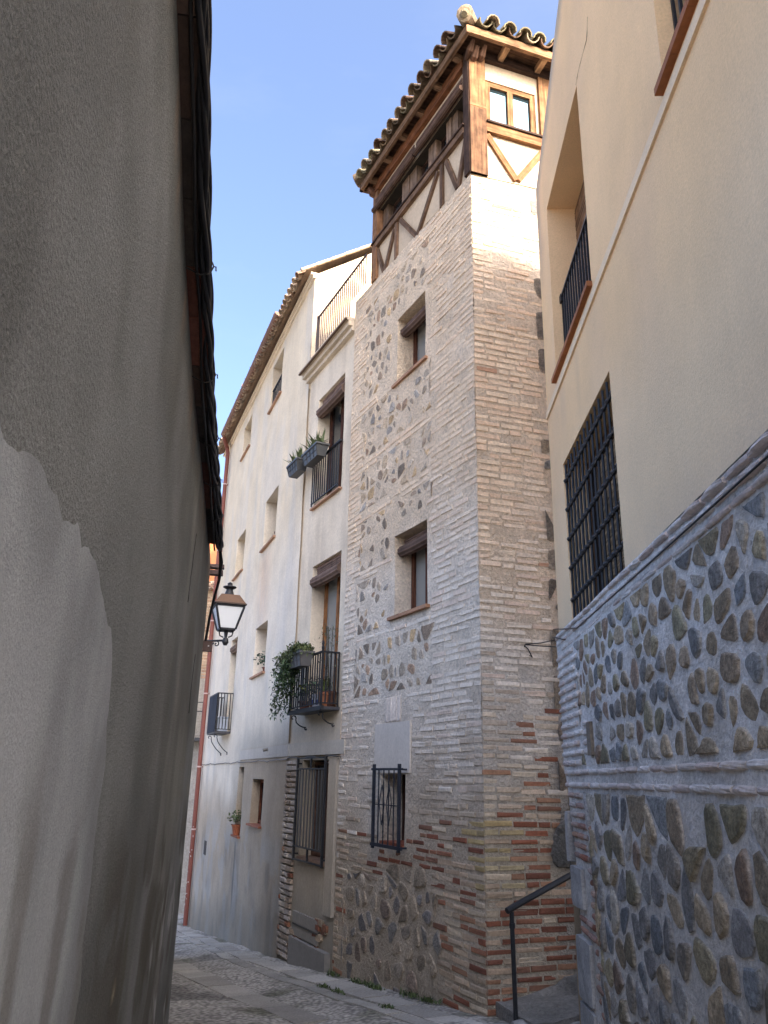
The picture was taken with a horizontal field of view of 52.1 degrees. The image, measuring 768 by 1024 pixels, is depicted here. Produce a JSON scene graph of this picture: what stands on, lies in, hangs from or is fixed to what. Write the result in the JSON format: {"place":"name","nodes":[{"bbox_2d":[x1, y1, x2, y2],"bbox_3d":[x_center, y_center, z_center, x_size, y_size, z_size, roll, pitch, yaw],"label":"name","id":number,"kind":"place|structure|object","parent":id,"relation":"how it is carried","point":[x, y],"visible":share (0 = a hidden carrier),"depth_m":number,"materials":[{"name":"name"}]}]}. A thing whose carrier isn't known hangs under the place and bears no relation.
{"place":"outdoors","nodes":[
{"label":"outdoors","id":0,"kind":"place"},
{"bbox_2d":[216,716,227,730],"bbox_3d":[-3.637,4.747,17.559,0.240,0.310,0.360,8,-20,-19],"label":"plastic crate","id":1,"kind":"object","parent":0,"point":[220,729],"visible":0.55,"depth_m":17.42,"materials":[{"name":"white plastic"}]},
{"bbox_2d":[168,914,508,1023],"bbox_3d":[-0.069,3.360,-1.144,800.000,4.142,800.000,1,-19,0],"label":"street","id":2,"kind":"structure","parent":0,"point":[191,1002],"depth_m":8.27,"materials":[{"name":"stone"}]},
{"bbox_2d":[0,0,217,1023],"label":"plastered house","id":3,"kind":"structure","parent":2,"relation":"on","point":[106,534],"depth_m":1.58,"materials":[{"name":"paint"}]},
{"bbox_2d":[185,0,223,640],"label":"cable bundle","id":4,"kind":"object","parent":3,"relation":"attached to","point":[201,157],"visible":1,"depth_m":2.70,"materials":[{"name":"black metal"}]},
{"bbox_2d":[202,641,211,651],"bbox_3d":[-1.258,0.948,5.545,0.082,0.070,0.052,4,-19,-9],"label":"wall bracket","id":5,"kind":"object","parent":3,"relation":"attached to","point":[207,646],"depth_m":5.53,"materials":[{"name":"black metal"}]},
{"bbox_2d":[209,564,224,575],"bbox_3d":[-1.230,0.424,5.733,0.120,0.075,0.060,4,-19,-9],"label":"wall bracket","id":6,"kind":"object","parent":3,"relation":"attached to","point":[213,572],"depth_m":5.71,"materials":[{"name":"black metal"}]},
{"bbox_2d":[207,582,246,645],"bbox_3d":[-2.030,1.328,9.864,0.522,0.925,0.400,8,-20,-19],"label":"street lantern","id":7,"kind":"object","parent":3,"relation":"attached to","point":[228,609],"visible":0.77,"depth_m":9.79,"materials":[{"name":"black metal"}]},
{"bbox_2d":[178,544,216,913],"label":"brick house","id":8,"kind":"structure","parent":2,"relation":"on","point":[213,554],"depth_m":25.55,"materials":[{"name":"brick"}]},
{"bbox_2d":[173,957,327,1023],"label":"paving strip","id":9,"kind":"object","parent":2,"relation":"on","point":[235,992],"visible":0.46,"depth_m":8.68,"materials":[{"name":"stone"}]},
{"bbox_2d":[183,244,371,957],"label":"white house","id":10,"kind":"structure","parent":2,"relation":"on","point":[232,893],"depth_m":16.14,"materials":[{"name":"paint"}]},
{"bbox_2d":[230,640,237,653],"bbox_3d":[-3.388,3.963,18.082,0.561,2.080,0.782,1,-19,0],"label":"balcony door","id":11,"kind":"structure","parent":10,"relation":"in","point":[233,650],"depth_m":18.27,"materials":[{"name":"beige glass"}]},
{"bbox_2d":[228,810,240,834],"bbox_3d":[-2.888,6.082,15.397,0.427,0.469,0.422,-10,-22,29],"label":"potted plant","id":12,"kind":"object","parent":10,"relation":"on","point":[235,829],"visible":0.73,"depth_m":15.31,"materials":[{"name":"green plant"}]},
{"bbox_2d":[231,569,242,581],"bbox_3d":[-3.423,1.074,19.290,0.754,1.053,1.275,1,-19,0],"label":"window sill","id":13,"kind":"structure","parent":10,"relation":"in","point":[240,570],"depth_m":19.03,"materials":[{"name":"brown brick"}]},
{"bbox_2d":[240,444,250,461],"bbox_3d":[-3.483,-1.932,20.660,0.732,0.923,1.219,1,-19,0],"label":"window sill","id":14,"kind":"structure","parent":10,"relation":"in","point":[248,446],"depth_m":20.40,"materials":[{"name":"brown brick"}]},
{"bbox_2d":[246,779,263,828],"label":"window","id":15,"kind":"structure","parent":10,"relation":"in","point":[256,825],"depth_m":14.41,"materials":[{"name":"brown glass"}]},
{"bbox_2d":[249,671,264,679],"bbox_3d":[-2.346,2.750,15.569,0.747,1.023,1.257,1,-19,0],"label":"window sill","id":16,"kind":"structure","parent":10,"relation":"in","point":[262,672],"depth_m":15.23,"materials":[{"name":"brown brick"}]},
{"bbox_2d":[253,651,264,670],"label":"potted plant","id":17,"kind":"object","parent":10,"relation":"on","point":[260,660],"visible":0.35,"depth_m":15.24,"materials":[{"name":"green plant"}]},
{"bbox_2d":[259,535,275,552],"bbox_3d":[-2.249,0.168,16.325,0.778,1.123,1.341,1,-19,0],"label":"window sill","id":18,"kind":"structure","parent":10,"relation":"in","point":[266,545],"depth_m":16.05,"materials":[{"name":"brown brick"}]},
{"bbox_2d":[202,755,340,764],"bbox_3d":[-2.731,4.910,15.429,0.182,0.066,11.165,8,-20,-20],"label":"facade cable","id":19,"kind":"object","parent":10,"relation":"attached to","point":[271,760],"visible":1,"depth_m":13.32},
{"bbox_2d":[267,374,281,414],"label":"window","id":20,"kind":"structure","parent":10,"relation":"in","point":[275,395],"depth_m":17.59,"materials":[{"name":"beige glass"}]},
{"bbox_2d":[176,932,435,1023],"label":"kerb strip","id":21,"kind":"object","parent":2,"relation":"on","point":[389,1012],"visible":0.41,"depth_m":8.68,"materials":[{"name":"stone"}]},
{"bbox_2d":[378,1002,393,1008],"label":"weed clump","id":22,"kind":"object","parent":21,"relation":"on","point":[387,1006],"visible":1,"depth_m":7.44,"materials":[{"name":"green plant"}]},
{"bbox_2d":[275,253,367,972],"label":"terrace house","id":23,"kind":"structure","parent":2,"relation":"on","point":[305,925],"depth_m":12.00,"materials":[{"name":"paint"}]},
{"bbox_2d":[268,641,314,721],"bbox_3d":[-1.388,2.517,11.641,0.445,1.157,1.237,9,-20,-23],"label":"planter box","id":24,"kind":"object","parent":23,"relation":"attached to","point":[296,656],"visible":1,"depth_m":11.77,"materials":[{"name":"grey plastic"}]},
{"bbox_2d":[285,446,306,478],"bbox_3d":[-1.490,-0.878,13.745,0.466,0.484,0.783,18,-25,-40],"label":"planter box","id":25,"kind":"object","parent":23,"relation":"attached to","point":[295,468],"visible":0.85,"depth_m":13.58,"materials":[{"name":"grey plastic"}]},
{"bbox_2d":[292,685,317,708],"bbox_3d":[-1.192,2.800,11.810,0.390,0.376,0.403,-17,-26,42],"label":"potted plant","id":26,"kind":"object","parent":23,"relation":"on","point":[303,697],"visible":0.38,"depth_m":11.72,"materials":[{"name":"green plant"}]},
{"bbox_2d":[296,762,328,866],"bbox_3d":[-0.916,4.294,11.271,0.693,1.360,1.055,1,-19,0],"label":"window","id":27,"kind":"structure","parent":23,"relation":"in","point":[314,857],"depth_m":11.51,"materials":[{"name":"brown glass"}]},
{"bbox_2d":[298,677,331,706],"bbox_3d":[-1.026,2.672,11.591,0.490,0.483,0.471,-5,-20,17],"label":"potted plant","id":28,"kind":"object","parent":23,"relation":"on","point":[299,686],"visible":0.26,"depth_m":11.56,"materials":[{"name":"green plant"}]},
{"bbox_2d":[301,429,329,467],"bbox_3d":[-1.132,-1.076,13.121,0.508,0.490,0.767,12,-22,-29],"label":"planter box","id":29,"kind":"object","parent":23,"relation":"attached to","point":[313,454],"visible":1,"depth_m":12.95,"materials":[{"name":"grey plastic"}]},
{"bbox_2d":[303,681,332,706],"bbox_3d":[-0.977,2.615,11.364,0.400,0.446,0.442,-9,-21,28],"label":"potted plant","id":30,"kind":"object","parent":23,"relation":"on","point":[315,691],"visible":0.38,"depth_m":11.28,"materials":[{"name":"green plant"}]},
{"bbox_2d":[307,673,336,705],"bbox_3d":[-0.855,2.519,11.190,0.439,0.520,0.528,-9,-21,28],"label":"potted plant","id":31,"kind":"object","parent":23,"relation":"on","point":[324,704],"visible":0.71,"depth_m":11.04,"materials":[{"name":"green plant"}]},
{"bbox_2d":[310,553,340,706],"bbox_3d":[-0.847,1.864,12.023,0.825,2.364,1.262,1,-19,0],"label":"balcony door","id":32,"kind":"structure","parent":23,"relation":"in","point":[328,573],"depth_m":12.35,"materials":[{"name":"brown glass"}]},
{"bbox_2d":[309,378,344,510],"bbox_3d":[-0.689,-1.135,13.215,0.728,2.074,1.277,8,-20,-19],"label":"window","id":33,"kind":"structure","parent":23,"relation":"in","point":[333,404],"depth_m":13.42,"materials":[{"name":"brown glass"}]},
{"bbox_2d":[317,623,341,706],"bbox_3d":[-0.791,2.180,11.250,0.510,1.204,0.576,1,-19,0],"label":"potted plant","id":34,"kind":"object","parent":23,"relation":"on","point":[331,696],"visible":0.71,"depth_m":11.28,"materials":[{"name":"green plant"}]},
{"bbox_2d":[317,983,329,987],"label":"weed clump","id":35,"kind":"object","parent":2,"relation":"on","point":[324,985],"visible":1,"depth_m":8.76,"materials":[{"name":"green plant"}]},
{"bbox_2d":[177,925,483,1023],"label":"gutter strip","id":36,"kind":"object","parent":2,"relation":"on","point":[353,990],"visible":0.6,"depth_m":8.80,"materials":[{"name":"stone"}]},
{"bbox_2d":[326,969,339,976],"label":"weed clump","id":37,"kind":"object","parent":2,"relation":"on","point":[332,973],"visible":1,"depth_m":9.64,"materials":[{"name":"green plant"}]},
{"bbox_2d":[326,987,344,994],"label":"weed clump","id":38,"kind":"object","parent":2,"relation":"on","point":[336,990],"visible":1,"depth_m":8.41,"materials":[{"name":"green plant"}]},
{"bbox_2d":[349,977,368,984],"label":"weed clump","id":39,"kind":"object","parent":2,"relation":"on","point":[356,981],"visible":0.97,"depth_m":8.98,"materials":[{"name":"green plant"}]},
{"bbox_2d":[364,981,391,989],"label":"weed clump","id":40,"kind":"object","parent":2,"relation":"on","point":[373,986],"visible":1,"depth_m":8.57,"materials":[{"name":"green plant"}]},
{"bbox_2d":[397,986,419,999],"bbox_3d":[0.262,4.914,8.018,0.155,0.109,0.471,10,-21,-23],"label":"weed clump","id":41,"kind":"object","parent":2,"relation":"on","point":[409,995],"visible":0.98,"depth_m":8.01,"materials":[{"name":"green plant"}]},
{"bbox_2d":[412,993,442,1004],"bbox_3d":[0.419,4.785,7.731,0.155,0.104,0.493,11,-21,-27],"label":"weed clump","id":42,"kind":"object","parent":2,"relation":"on","point":[429,1000],"visible":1,"depth_m":7.66,"materials":[{"name":"green plant"}]},
{"bbox_2d":[332,4,576,1016],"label":"tower house","id":43,"kind":"structure","parent":2,"relation":"on","point":[452,805],"depth_m":9.25,"materials":[{"name":"brick"}]},
{"bbox_2d":[379,775,404,846],"bbox_3d":[0.241,3.470,9.151,0.353,0.780,0.606,10,-21,-25],"label":"window","id":44,"kind":"structure","parent":43,"relation":"in","point":[403,780],"depth_m":9.38,"materials":[{"name":"glass"}]},
{"bbox_2d":[393,195,401,213],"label":"window","id":45,"kind":"structure","parent":43,"relation":"in","point":[399,201],"depth_m":12.53,"materials":[{"name":"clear glass"}]},
{"bbox_2d":[387,529,429,620],"bbox_3d":[0.540,0.772,9.797,0.607,1.085,1.006,10,-21,-25],"label":"window","id":46,"kind":"structure","parent":43,"relation":"in","point":[416,545],"depth_m":9.93,"materials":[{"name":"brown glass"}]},
{"bbox_2d":[391,305,427,388],"bbox_3d":[0.588,-2.314,10.863,0.589,1.055,0.966,10,-21,-25],"label":"window","id":47,"kind":"structure","parent":43,"relation":"in","point":[416,325],"depth_m":11.00,"materials":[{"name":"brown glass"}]},
{"bbox_2d":[422,160,427,175],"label":"window","id":48,"kind":"structure","parent":43,"relation":"in","point":[425,166],"depth_m":11.76,"materials":[{"name":"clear glass"}]},
{"bbox_2d":[441,136,445,150],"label":"window","id":49,"kind":"structure","parent":43,"relation":"in","point":[443,142],"depth_m":11.29,"materials":[{"name":"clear glass"}]},
{"bbox_2d":[485,81,535,132],"bbox_3d":[1.693,-5.396,10.583,0.741,0.760,0.247,3,-19,-4],"label":"window","id":50,"kind":"structure","parent":43,"relation":"in","point":[505,105],"depth_m":10.60,"materials":[{"name":"brown glass"}]},
{"bbox_2d":[524,454,767,656],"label":"wall wire","id":51,"kind":"object","parent":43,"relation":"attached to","point":[758,464],"depth_m":4.06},
{"bbox_2d":[487,973,579,1023],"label":"stone ramp","id":52,"kind":"structure","parent":2,"relation":"on","point":[558,1003],"depth_m":6.78,"materials":[{"name":"stone"}]},
{"bbox_2d":[505,872,570,1020],"bbox_3d":[1.516,3.841,7.005,1.096,1.305,0.056,13,-22,-31],"label":"handrail","id":53,"kind":"object","parent":52,"relation":"on","point":[510,909],"visible":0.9,"depth_m":6.82,"materials":[{"name":"black metal"}]},
{"bbox_2d":[536,0,767,1023],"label":"yellow house","id":54,"kind":"structure","parent":2,"relation":"on","point":[652,198],"depth_m":4.34,"materials":[{"name":"paint"}]},
{"bbox_2d":[551,181,591,383],"bbox_3d":[1.832,-2.473,7.262,0.386,2.013,1.616,0,-19,2],"label":"window","id":55,"kind":"structure","parent":54,"relation":"in","point":[581,258],"depth_m":7.30,"materials":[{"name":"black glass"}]},
{"bbox_2d":[564,382,624,617],"bbox_3d":[1.758,-0.030,6.245,0.344,1.450,1.801,1,-19,0],"label":"window","id":56,"kind":"structure","parent":54,"relation":"in","point":[603,512],"depth_m":6.19,"materials":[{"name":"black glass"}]},
{"bbox_2d":[654,0,697,95],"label":"window","id":57,"kind":"structure","parent":54,"relation":"in","point":[686,11],"depth_m":4.21,"materials":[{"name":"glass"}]},
{"bbox_2d":[210,0,558,494],"label":"sky","id":58,"kind":"structure","parent":0,"point":[302,91],"materials":[{"name":"blue"}]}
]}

